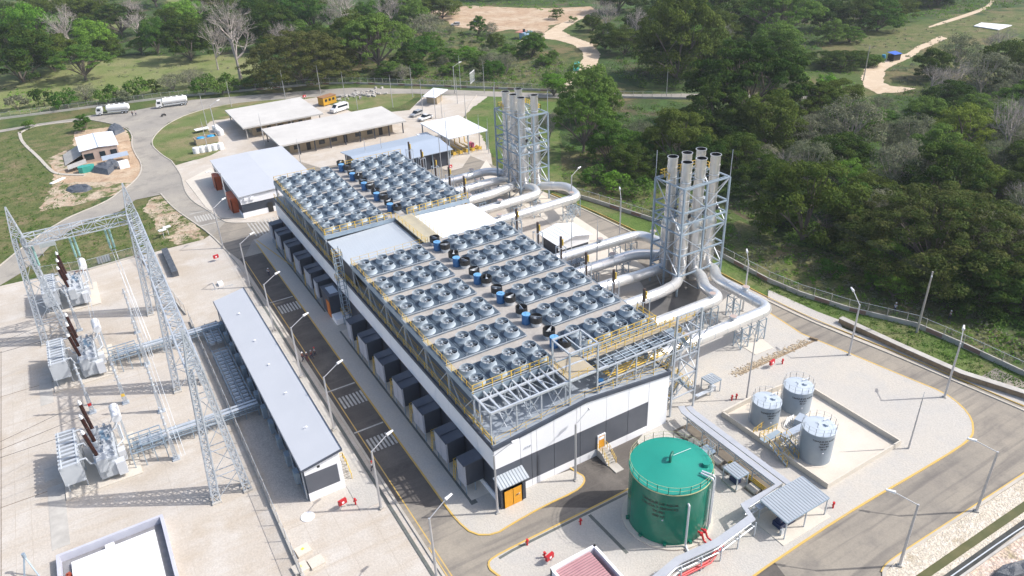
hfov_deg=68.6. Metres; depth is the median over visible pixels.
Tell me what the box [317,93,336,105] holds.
office cabin
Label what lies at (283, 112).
workshop pavilion
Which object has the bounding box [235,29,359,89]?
broadleaf tree
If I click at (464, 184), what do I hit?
vent pipe
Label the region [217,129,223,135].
white tank
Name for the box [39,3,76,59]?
bare tree
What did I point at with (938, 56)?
broadleaf tree
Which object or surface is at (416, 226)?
roof catwalk
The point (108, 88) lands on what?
bush
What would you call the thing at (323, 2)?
broadleaf tree
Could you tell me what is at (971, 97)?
broadleaf tree
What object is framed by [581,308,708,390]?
gable pipe rack
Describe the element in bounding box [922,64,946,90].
bare tree
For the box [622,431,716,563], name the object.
water tank
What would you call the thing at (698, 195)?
exhaust stack
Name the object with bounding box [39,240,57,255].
site sign
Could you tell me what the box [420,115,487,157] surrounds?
pump canopy
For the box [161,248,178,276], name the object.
dark stack
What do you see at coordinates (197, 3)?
broadleaf tree
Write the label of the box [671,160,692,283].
exhaust stack
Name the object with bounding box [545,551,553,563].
fire hose cabinet
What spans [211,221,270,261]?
road
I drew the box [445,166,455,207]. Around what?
vent pipe
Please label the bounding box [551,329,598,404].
rooftop hoist cage
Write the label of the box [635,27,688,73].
broadleaf tree
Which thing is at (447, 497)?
street lamp
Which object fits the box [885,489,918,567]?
street lamp
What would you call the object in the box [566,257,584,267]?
louvred unit
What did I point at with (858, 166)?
broadleaf tree
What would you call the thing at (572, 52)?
ground
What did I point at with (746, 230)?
scrub slope
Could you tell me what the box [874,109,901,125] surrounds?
broadleaf tree
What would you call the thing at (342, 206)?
fan cooler
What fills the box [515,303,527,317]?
roof exhaust vent
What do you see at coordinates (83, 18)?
broadleaf tree
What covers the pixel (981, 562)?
conduit wall
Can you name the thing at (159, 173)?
road
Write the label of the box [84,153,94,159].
window
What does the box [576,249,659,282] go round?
exhaust duct
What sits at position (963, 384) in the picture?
kerb
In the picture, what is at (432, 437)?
access platform
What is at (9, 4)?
broadleaf tree
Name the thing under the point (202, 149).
white tank
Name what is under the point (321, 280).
air intake box
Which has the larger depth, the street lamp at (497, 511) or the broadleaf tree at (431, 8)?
the broadleaf tree at (431, 8)
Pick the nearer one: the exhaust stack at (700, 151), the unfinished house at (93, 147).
the exhaust stack at (700, 151)
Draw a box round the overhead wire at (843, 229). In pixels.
[733,176,935,273]
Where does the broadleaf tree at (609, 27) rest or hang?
on the forest floor at (605, 58)
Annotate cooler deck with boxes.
[273,149,468,259]
[350,222,656,424]
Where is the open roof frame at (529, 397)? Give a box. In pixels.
[472,354,608,443]
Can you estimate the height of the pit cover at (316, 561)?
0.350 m
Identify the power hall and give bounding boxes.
[273,194,671,508]
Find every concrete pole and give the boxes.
[863,46,869,80]
[915,271,932,332]
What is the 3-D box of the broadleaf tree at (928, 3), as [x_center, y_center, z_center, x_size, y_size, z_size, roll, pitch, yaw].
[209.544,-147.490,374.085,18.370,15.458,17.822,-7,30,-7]
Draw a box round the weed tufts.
[0,137,1023,388]
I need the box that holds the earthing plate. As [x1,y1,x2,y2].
[96,255,110,263]
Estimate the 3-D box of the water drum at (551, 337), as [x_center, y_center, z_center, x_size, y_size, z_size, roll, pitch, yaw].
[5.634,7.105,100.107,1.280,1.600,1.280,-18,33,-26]
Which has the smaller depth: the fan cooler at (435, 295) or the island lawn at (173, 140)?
the fan cooler at (435, 295)
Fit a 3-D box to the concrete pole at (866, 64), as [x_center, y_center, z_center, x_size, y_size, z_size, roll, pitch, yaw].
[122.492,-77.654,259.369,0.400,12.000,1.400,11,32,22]
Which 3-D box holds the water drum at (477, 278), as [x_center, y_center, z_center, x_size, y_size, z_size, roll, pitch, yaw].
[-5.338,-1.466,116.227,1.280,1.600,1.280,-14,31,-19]
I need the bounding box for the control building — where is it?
[213,287,345,500]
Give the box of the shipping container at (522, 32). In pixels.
[515,29,532,38]
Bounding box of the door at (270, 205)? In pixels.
[267,202,273,211]
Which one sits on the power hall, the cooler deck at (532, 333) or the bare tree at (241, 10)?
the cooler deck at (532, 333)
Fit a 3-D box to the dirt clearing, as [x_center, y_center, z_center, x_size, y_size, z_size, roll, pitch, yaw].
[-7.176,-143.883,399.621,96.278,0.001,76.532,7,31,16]
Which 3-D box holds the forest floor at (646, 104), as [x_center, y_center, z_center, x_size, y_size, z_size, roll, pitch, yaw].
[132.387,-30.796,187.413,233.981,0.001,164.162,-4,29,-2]
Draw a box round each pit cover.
[291,559,309,575]
[294,542,312,558]
[307,553,325,570]
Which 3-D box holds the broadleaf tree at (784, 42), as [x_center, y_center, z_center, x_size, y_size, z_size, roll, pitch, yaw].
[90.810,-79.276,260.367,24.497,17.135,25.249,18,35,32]
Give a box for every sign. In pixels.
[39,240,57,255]
[469,70,474,83]
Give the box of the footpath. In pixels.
[929,0,993,27]
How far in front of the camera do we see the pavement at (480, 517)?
103.73 m
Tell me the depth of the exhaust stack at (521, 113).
171.86 m
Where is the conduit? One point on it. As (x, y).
(987, 547)
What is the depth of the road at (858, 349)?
124.89 m
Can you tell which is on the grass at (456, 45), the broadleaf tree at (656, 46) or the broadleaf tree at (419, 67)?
the broadleaf tree at (419, 67)
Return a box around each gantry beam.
[21,211,129,247]
[126,212,162,283]
[150,274,203,377]
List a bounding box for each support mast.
[63,287,82,331]
[73,364,96,414]
[107,354,129,405]
[122,289,140,333]
[130,318,149,365]
[144,362,165,412]
[158,407,179,461]
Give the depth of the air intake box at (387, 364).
115.08 m
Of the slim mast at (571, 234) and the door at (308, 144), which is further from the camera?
the door at (308, 144)
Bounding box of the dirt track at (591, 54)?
[520,14,600,92]
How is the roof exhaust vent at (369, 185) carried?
on the cooler deck at (367, 195)
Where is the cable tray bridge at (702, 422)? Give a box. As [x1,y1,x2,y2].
[653,406,790,575]
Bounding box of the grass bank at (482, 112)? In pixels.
[464,96,563,182]
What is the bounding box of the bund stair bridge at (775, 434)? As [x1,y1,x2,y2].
[753,422,799,466]
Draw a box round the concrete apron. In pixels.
[342,329,488,499]
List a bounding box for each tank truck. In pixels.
[95,102,129,115]
[156,95,187,108]
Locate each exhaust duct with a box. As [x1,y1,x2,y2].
[441,168,503,192]
[445,181,517,208]
[454,176,507,203]
[478,183,540,224]
[494,182,580,228]
[554,229,659,266]
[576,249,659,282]
[598,263,665,291]
[624,273,682,307]
[627,267,722,339]
[648,262,771,361]
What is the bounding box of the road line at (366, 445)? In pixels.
[245,261,451,575]
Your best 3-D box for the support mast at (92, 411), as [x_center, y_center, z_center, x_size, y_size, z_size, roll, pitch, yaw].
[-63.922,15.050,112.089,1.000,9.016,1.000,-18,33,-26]
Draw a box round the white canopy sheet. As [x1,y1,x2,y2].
[974,23,1011,29]
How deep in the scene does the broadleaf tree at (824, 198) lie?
148.32 m
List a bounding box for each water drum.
[338,163,343,171]
[349,172,354,180]
[361,181,366,190]
[373,192,379,200]
[386,202,393,211]
[433,240,440,250]
[452,256,460,266]
[473,273,481,284]
[496,291,504,303]
[521,312,529,324]
[549,334,558,348]
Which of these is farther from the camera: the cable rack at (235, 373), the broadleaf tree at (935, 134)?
the broadleaf tree at (935, 134)
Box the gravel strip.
[932,512,1023,575]
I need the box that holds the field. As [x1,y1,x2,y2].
[838,13,1023,53]
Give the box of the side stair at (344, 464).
[339,453,352,480]
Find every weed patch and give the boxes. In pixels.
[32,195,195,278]
[39,182,129,210]
[45,146,81,171]
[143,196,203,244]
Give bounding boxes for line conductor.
[0,314,86,457]
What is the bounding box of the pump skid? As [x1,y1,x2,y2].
[436,135,481,156]
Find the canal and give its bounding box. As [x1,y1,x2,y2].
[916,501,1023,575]
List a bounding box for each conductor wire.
[77,258,94,320]
[112,250,153,346]
[117,262,153,358]
[140,334,185,455]
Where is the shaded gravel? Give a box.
[202,329,305,508]
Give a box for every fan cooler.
[274,167,338,189]
[283,176,348,199]
[292,185,360,210]
[303,195,373,222]
[314,206,387,234]
[351,151,407,172]
[353,245,435,279]
[362,159,420,181]
[369,260,454,297]
[374,168,434,191]
[386,177,449,201]
[387,278,476,318]
[399,187,465,212]
[406,296,500,340]
[428,317,526,365]
[443,221,519,251]
[452,340,555,393]
[461,235,541,267]
[482,250,565,285]
[505,267,592,304]
[530,285,621,325]
[557,305,652,349]
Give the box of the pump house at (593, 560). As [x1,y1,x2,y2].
[550,544,622,575]
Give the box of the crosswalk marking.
[192,210,397,451]
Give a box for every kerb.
[0,189,121,265]
[18,132,85,175]
[20,121,71,132]
[90,119,141,190]
[152,97,306,160]
[160,193,444,575]
[171,161,255,222]
[550,194,1023,410]
[882,474,1023,575]
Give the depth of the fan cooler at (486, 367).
95.93 m
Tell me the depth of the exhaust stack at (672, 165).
135.42 m
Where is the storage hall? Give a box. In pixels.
[210,146,307,217]
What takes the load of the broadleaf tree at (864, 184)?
on the forest floor at (646, 104)
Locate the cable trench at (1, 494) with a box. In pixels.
[1,381,64,575]
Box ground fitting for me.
[213,281,232,289]
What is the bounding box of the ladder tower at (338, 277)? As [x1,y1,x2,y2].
[330,246,351,325]
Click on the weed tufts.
(944, 343)
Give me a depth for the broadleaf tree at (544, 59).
297.15 m
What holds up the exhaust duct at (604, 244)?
on the concrete slab at (554, 216)
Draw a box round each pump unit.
[729,475,740,484]
[772,517,794,534]
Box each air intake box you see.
[268,219,283,245]
[274,226,292,255]
[283,237,301,266]
[293,249,312,281]
[303,262,323,294]
[313,273,330,304]
[345,314,366,347]
[357,328,382,367]
[373,348,400,389]
[392,370,419,414]
[412,394,441,441]
[433,421,464,470]
[456,448,483,493]
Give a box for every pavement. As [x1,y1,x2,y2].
[257,232,583,533]
[258,308,383,510]
[490,294,971,575]
[768,290,1023,404]
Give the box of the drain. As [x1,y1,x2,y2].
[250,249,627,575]
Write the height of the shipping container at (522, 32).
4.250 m
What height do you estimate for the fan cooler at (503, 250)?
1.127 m
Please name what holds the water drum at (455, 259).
on the cooler deck at (532, 333)
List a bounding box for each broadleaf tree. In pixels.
[0,0,14,13]
[0,1,59,44]
[0,17,61,82]
[14,0,48,13]
[19,0,56,21]
[23,28,77,70]
[38,12,77,44]
[46,44,116,80]
[49,0,101,25]
[50,0,88,17]
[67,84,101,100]
[69,18,117,53]
[72,0,121,26]
[72,114,91,131]
[78,16,105,30]
[89,3,146,35]
[92,34,125,56]
[125,38,151,52]
[135,16,169,54]
[148,6,187,37]
[155,0,201,21]
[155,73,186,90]
[156,12,215,60]
[170,17,211,41]
[177,0,212,15]
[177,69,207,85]
[190,0,231,12]
[195,4,245,44]
[214,0,261,18]
[227,0,279,37]
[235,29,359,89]
[242,2,298,50]
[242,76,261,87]
[264,0,298,21]
[270,0,312,23]
[275,19,308,35]
[289,23,332,59]
[290,0,335,26]
[309,0,328,5]
[321,8,393,60]
[333,12,416,67]
[353,0,383,15]
[374,60,406,78]
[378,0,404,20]
[388,49,426,70]
[390,0,430,29]
[390,64,411,79]
[397,36,437,62]
[399,0,447,14]
[406,13,446,37]
[408,63,426,76]
[414,31,444,47]
[421,0,461,18]
[433,47,461,61]
[437,55,449,64]
[437,62,463,74]
[444,26,454,33]
[457,45,478,58]
[463,51,488,67]
[467,15,485,33]
[475,52,507,65]
[480,60,505,78]
[483,22,497,32]
[485,32,505,46]
[496,43,520,56]
[497,52,515,72]
[517,30,547,56]
[523,33,542,52]
[535,55,554,65]
[538,73,566,95]
[545,50,558,62]
[551,88,616,152]
[556,61,617,115]
[579,115,620,135]
[582,13,602,30]
[585,118,636,162]
[588,22,617,48]
[595,0,640,11]
[602,88,624,114]
[603,24,644,54]
[606,141,657,178]
[614,130,666,159]
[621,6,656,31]
[623,119,653,133]
[631,0,729,79]
[635,0,670,19]
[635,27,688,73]
[640,105,716,166]
[669,107,698,131]
[672,27,725,71]
[676,133,739,175]
[679,0,720,29]
[679,0,752,20]
[681,80,753,137]
[682,39,810,125]
[686,24,730,48]
[703,38,751,65]
[706,9,745,38]
[707,131,771,177]
[708,115,755,146]
[731,152,789,199]
[732,0,779,19]
[733,87,810,150]
[737,15,767,35]
[738,0,829,28]
[740,143,784,169]
[742,32,811,81]
[747,158,871,245]
[751,20,804,52]
[758,90,771,104]
[773,2,806,22]
[777,81,848,115]
[778,203,819,227]
[779,77,805,99]
[782,138,843,181]
[786,113,841,153]
[790,139,816,159]
[802,0,850,27]
[804,131,878,182]
[807,78,865,111]
[808,50,850,64]
[809,124,829,141]
[810,93,887,148]
[814,18,848,42]
[818,50,871,70]
[822,182,877,218]
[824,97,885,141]
[825,200,894,242]
[828,180,1023,300]
[829,157,866,185]
[837,0,885,29]
[840,26,866,42]
[843,172,897,204]
[851,50,874,62]
[854,0,907,30]
[862,187,910,231]
[863,54,885,66]
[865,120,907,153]
[865,238,913,264]
[867,137,936,185]
[868,95,897,110]
[872,0,921,17]
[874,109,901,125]
[874,274,914,299]
[885,259,934,294]
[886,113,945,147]
[892,141,999,208]
[898,122,973,164]
[899,216,947,246]
[902,95,947,126]
[910,268,964,301]
[911,46,960,79]
[913,0,935,7]
[914,203,991,244]
[919,101,978,122]
[920,79,978,102]
[928,101,999,146]
[928,141,1002,193]
[931,0,957,4]
[936,252,1023,318]
[938,33,983,64]
[952,92,993,122]
[953,50,1017,93]
[954,203,1023,246]
[957,210,1023,255]
[969,38,1023,83]
[971,168,1023,201]
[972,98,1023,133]
[976,255,1023,312]
[982,98,1019,124]
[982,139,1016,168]
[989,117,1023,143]
[990,81,1012,98]
[991,80,1023,105]
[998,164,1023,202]
[999,61,1023,92]
[999,139,1023,171]
[1003,188,1023,210]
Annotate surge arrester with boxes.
[21,552,39,575]
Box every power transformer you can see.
[40,251,101,317]
[46,313,118,392]
[55,400,142,500]
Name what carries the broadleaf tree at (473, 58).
on the grass at (456, 45)
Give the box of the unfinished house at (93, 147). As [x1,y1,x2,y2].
[63,131,118,165]
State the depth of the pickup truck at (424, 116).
240.35 m
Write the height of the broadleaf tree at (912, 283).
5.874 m
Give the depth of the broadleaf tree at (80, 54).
302.36 m
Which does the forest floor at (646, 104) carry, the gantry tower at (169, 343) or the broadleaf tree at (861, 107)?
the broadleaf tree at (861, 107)
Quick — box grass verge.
[551,191,1023,380]
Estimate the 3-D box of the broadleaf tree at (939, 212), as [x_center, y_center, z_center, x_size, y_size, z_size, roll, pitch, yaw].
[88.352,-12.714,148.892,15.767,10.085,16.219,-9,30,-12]
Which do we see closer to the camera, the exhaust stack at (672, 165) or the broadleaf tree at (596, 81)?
the exhaust stack at (672, 165)
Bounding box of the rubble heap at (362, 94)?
[336,87,387,102]
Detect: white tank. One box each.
[192,147,199,153]
[198,145,205,152]
[204,144,211,151]
[210,143,217,150]
[216,142,223,149]
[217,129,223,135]
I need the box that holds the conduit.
[944,519,1023,575]
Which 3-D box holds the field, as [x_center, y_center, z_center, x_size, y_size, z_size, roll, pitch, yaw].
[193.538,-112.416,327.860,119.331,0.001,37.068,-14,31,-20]
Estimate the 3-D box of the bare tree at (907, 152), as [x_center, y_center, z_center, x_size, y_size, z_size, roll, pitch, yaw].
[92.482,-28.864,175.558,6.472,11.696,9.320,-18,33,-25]
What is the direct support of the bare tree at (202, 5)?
on the forest floor at (605, 58)
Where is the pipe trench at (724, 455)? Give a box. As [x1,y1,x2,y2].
[673,422,776,495]
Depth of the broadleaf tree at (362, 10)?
384.42 m
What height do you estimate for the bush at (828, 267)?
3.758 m
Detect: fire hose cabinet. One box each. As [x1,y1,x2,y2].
[337,497,346,508]
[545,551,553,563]
[769,359,774,366]
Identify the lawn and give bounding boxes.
[151,97,314,160]
[330,94,414,109]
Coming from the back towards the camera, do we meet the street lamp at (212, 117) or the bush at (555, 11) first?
the bush at (555, 11)
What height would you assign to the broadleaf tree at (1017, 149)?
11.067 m
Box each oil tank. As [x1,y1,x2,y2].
[747,386,782,431]
[780,371,814,416]
[793,410,838,467]
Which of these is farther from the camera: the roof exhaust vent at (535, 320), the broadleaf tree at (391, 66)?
the broadleaf tree at (391, 66)
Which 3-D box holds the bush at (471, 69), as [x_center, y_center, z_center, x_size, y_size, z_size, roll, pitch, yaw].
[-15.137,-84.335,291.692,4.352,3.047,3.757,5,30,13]
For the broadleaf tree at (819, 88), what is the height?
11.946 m
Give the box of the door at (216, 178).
[211,172,222,190]
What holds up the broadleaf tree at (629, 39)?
on the forest floor at (605, 58)
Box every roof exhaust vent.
[336,160,344,167]
[343,164,350,172]
[347,168,355,174]
[354,173,362,181]
[358,178,366,186]
[366,182,374,191]
[371,187,379,196]
[379,192,387,201]
[384,198,392,207]
[392,203,401,213]
[429,234,439,245]
[440,241,449,252]
[448,249,458,261]
[459,257,469,268]
[468,266,479,278]
[481,274,491,286]
[491,284,501,296]
[504,292,515,305]
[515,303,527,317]
[530,313,541,327]
[543,325,554,339]
[558,336,570,350]
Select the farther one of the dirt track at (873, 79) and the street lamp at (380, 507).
the dirt track at (873, 79)
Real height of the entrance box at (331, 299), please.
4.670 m
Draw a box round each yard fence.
[37,247,186,314]
[187,310,304,575]
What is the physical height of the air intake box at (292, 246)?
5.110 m
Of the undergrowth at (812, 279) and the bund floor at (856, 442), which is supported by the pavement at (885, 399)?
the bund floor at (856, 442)
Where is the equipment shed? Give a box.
[539,223,592,253]
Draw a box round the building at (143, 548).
[56,514,178,575]
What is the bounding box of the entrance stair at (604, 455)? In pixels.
[597,442,623,472]
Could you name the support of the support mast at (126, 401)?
on the yard ground at (236, 531)
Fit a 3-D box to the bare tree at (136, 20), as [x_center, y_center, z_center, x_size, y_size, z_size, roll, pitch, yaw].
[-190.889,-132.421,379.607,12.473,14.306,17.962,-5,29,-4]
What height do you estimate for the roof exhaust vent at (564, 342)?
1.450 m
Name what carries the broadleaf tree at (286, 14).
on the forest floor at (605, 58)
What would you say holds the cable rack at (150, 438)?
on the yard ground at (236, 531)
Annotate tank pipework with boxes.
[776,413,807,452]
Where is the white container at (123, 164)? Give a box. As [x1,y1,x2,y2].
[117,159,129,168]
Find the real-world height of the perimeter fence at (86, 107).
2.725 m
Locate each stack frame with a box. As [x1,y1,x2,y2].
[493,87,549,205]
[649,150,732,296]
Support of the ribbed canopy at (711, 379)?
on the pavement at (885, 399)
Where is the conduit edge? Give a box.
[951,526,1023,575]
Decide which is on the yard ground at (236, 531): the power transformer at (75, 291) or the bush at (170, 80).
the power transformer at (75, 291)
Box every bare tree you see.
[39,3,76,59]
[119,12,143,32]
[121,0,145,25]
[188,0,211,17]
[198,21,228,69]
[203,0,257,78]
[224,0,249,36]
[267,23,294,40]
[315,6,340,24]
[326,0,356,16]
[374,0,404,35]
[541,111,557,149]
[592,0,619,32]
[624,5,648,35]
[758,151,802,168]
[893,139,927,174]
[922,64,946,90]
[933,60,971,90]
[980,26,1018,49]
[988,93,1023,159]
[1001,179,1023,207]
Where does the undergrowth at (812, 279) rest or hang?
on the forest floor at (605, 58)
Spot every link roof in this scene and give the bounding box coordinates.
[327,222,418,285]
[415,203,497,237]
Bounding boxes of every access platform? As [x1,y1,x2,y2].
[390,378,394,396]
[409,402,414,422]
[430,429,435,450]
[453,458,458,479]
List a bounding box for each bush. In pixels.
[3,94,31,109]
[20,120,35,128]
[27,89,52,106]
[47,87,78,109]
[90,84,118,103]
[111,90,132,101]
[119,76,149,98]
[141,79,160,92]
[188,73,217,94]
[204,72,234,94]
[230,78,249,90]
[468,67,478,72]
[480,47,490,52]
[548,8,564,17]
[568,16,577,21]
[574,23,584,29]
[578,163,606,183]
[599,170,629,191]
[618,175,653,196]
[736,32,751,40]
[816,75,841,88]
[817,258,848,277]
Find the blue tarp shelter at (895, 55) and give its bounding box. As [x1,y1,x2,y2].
[887,51,902,60]
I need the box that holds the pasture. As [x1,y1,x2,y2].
[0,53,263,114]
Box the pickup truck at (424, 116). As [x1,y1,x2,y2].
[418,113,432,120]
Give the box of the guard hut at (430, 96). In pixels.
[422,88,447,103]
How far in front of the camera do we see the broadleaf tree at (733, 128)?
197.98 m
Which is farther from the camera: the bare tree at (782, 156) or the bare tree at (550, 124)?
the bare tree at (550, 124)
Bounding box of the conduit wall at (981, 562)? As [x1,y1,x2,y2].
[960,532,1023,575]
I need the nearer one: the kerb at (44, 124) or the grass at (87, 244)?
the grass at (87, 244)
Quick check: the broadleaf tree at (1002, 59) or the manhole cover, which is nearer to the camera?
the manhole cover
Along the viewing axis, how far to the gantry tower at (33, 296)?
127.47 m
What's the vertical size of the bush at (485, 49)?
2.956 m
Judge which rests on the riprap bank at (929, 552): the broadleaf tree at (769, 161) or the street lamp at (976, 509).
the street lamp at (976, 509)
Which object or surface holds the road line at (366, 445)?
on the road at (603, 481)
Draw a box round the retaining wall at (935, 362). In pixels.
[838,316,1023,398]
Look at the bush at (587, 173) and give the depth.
186.16 m
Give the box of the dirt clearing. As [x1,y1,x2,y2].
[428,6,594,32]
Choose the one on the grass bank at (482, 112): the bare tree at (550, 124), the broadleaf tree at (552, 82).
the bare tree at (550, 124)
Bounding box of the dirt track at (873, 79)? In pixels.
[861,36,946,93]
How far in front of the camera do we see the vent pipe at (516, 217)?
135.54 m
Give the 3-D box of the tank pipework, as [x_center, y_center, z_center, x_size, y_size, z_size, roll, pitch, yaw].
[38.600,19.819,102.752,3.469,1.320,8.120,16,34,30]
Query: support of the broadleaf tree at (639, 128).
on the forest floor at (646, 104)
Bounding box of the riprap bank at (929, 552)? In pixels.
[886,479,1023,575]
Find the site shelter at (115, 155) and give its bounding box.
[101,151,129,160]
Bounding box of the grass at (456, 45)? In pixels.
[285,38,563,91]
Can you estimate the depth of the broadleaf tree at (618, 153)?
186.06 m
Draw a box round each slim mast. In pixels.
[437,124,442,178]
[444,112,449,167]
[571,214,571,263]
[596,219,597,281]
[746,322,757,397]
[908,392,924,448]
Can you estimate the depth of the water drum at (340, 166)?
162.15 m
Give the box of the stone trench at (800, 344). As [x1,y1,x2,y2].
[731,336,817,376]
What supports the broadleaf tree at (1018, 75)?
on the forest floor at (646, 104)
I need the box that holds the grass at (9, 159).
[0,132,100,263]
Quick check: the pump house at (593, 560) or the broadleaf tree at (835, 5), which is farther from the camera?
the broadleaf tree at (835, 5)
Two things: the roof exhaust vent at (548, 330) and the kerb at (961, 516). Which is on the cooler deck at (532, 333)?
the roof exhaust vent at (548, 330)
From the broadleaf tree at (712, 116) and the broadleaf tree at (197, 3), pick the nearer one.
the broadleaf tree at (712, 116)
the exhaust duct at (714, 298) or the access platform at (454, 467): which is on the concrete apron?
the access platform at (454, 467)
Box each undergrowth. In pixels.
[0,1,1021,363]
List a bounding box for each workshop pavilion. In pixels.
[225,97,322,138]
[262,106,405,153]
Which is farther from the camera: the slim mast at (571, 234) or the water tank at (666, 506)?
the slim mast at (571, 234)
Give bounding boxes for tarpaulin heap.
[65,184,92,192]
[92,159,117,174]
[108,123,124,134]
[991,560,1023,575]
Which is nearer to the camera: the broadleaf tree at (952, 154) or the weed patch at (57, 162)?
the broadleaf tree at (952, 154)
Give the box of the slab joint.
[1,133,499,575]
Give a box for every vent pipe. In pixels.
[405,142,413,160]
[418,149,426,169]
[431,158,439,177]
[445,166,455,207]
[460,176,469,204]
[512,208,521,232]
[533,222,542,246]
[555,236,565,260]
[580,252,591,277]
[607,269,619,296]
[635,288,649,352]
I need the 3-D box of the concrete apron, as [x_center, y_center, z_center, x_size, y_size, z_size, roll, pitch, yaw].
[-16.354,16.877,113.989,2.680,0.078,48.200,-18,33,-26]
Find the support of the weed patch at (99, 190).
on the bare earth
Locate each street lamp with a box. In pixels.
[205,171,229,209]
[210,100,218,134]
[213,197,225,247]
[239,232,254,287]
[263,271,279,331]
[290,312,308,377]
[323,359,342,431]
[371,430,392,509]
[428,493,452,575]
[493,438,518,514]
[573,404,594,481]
[619,187,621,234]
[741,249,748,311]
[847,287,860,355]
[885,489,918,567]
[942,325,964,397]
[967,437,998,512]
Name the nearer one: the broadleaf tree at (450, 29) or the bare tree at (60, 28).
the bare tree at (60, 28)
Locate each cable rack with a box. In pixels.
[107,320,220,371]
[127,397,259,467]
[202,326,225,351]
[211,345,256,414]
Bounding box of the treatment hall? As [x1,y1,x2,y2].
[340,134,452,169]
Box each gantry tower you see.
[4,207,71,345]
[121,183,174,316]
[145,241,206,393]
[181,329,252,505]
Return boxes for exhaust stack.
[501,90,510,184]
[509,93,517,192]
[514,88,521,96]
[516,96,528,194]
[530,94,540,184]
[659,155,678,276]
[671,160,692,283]
[675,151,692,226]
[686,156,707,279]
[689,147,706,220]
[701,152,721,274]
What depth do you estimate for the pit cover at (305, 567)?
86.63 m
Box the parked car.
[410,109,422,116]
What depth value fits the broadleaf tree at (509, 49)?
310.65 m
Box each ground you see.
[0,0,1023,383]
[0,95,1023,575]
[966,536,1023,575]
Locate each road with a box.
[0,88,807,264]
[0,190,160,284]
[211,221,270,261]
[240,253,784,575]
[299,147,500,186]
[398,502,587,575]
[550,196,962,394]
[775,368,1023,575]
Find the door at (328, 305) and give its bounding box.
[326,299,331,317]
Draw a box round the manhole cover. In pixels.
[301,511,314,521]
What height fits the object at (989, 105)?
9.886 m
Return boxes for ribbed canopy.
[695,373,721,397]
[722,462,748,489]
[758,476,829,538]
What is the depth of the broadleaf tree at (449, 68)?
290.43 m
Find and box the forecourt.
[186,168,245,218]
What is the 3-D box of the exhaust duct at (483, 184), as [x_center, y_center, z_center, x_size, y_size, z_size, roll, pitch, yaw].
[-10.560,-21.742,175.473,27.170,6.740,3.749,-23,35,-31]
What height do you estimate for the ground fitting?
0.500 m
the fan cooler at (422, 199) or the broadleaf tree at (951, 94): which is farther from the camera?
the broadleaf tree at (951, 94)
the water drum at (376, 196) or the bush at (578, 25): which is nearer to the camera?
the water drum at (376, 196)
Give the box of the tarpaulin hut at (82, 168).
[67,159,93,173]
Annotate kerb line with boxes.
[256,240,584,535]
[488,313,973,575]
[551,193,1023,406]
[880,473,1023,572]
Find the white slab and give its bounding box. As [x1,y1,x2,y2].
[49,177,64,183]
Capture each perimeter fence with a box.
[0,85,255,119]
[254,77,554,91]
[551,181,1023,375]
[614,91,798,100]
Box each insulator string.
[29,246,40,268]
[68,236,81,258]
[104,228,115,250]
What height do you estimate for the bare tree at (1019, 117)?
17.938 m
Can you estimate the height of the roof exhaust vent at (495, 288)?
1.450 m
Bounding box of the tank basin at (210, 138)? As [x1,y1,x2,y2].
[193,127,218,144]
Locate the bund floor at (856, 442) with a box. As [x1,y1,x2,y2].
[728,390,893,482]
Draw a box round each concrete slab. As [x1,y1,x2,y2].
[39,377,69,550]
[480,160,644,274]
[636,281,730,332]
[721,474,746,491]
[735,330,772,354]
[754,506,830,545]
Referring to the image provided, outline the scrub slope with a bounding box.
[725,221,1023,368]
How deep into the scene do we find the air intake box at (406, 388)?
109.72 m
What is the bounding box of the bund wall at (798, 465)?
[721,384,901,488]
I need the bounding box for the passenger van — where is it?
[330,101,348,112]
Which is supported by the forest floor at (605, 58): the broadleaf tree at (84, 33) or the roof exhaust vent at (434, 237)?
the broadleaf tree at (84, 33)
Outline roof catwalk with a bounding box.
[395,211,441,242]
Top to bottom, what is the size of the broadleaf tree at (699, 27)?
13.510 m
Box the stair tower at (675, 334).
[656,307,703,416]
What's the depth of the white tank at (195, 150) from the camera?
219.76 m
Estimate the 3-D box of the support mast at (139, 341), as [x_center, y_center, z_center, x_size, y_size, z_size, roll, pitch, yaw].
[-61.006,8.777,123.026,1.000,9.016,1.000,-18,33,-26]
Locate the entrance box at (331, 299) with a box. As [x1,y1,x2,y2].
[320,283,348,324]
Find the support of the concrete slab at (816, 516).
on the pavement at (885, 399)
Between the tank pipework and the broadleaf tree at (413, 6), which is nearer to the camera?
the tank pipework
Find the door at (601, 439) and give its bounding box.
[597,432,605,448]
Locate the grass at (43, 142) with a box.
[5,122,109,167]
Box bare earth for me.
[51,127,140,195]
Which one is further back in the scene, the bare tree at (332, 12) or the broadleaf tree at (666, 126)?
the bare tree at (332, 12)
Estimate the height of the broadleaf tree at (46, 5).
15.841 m
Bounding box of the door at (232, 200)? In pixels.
[226,191,239,212]
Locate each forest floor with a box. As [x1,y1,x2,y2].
[0,0,1023,89]
[558,87,1023,343]
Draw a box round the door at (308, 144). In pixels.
[306,142,310,149]
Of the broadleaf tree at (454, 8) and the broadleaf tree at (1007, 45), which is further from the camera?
the broadleaf tree at (454, 8)

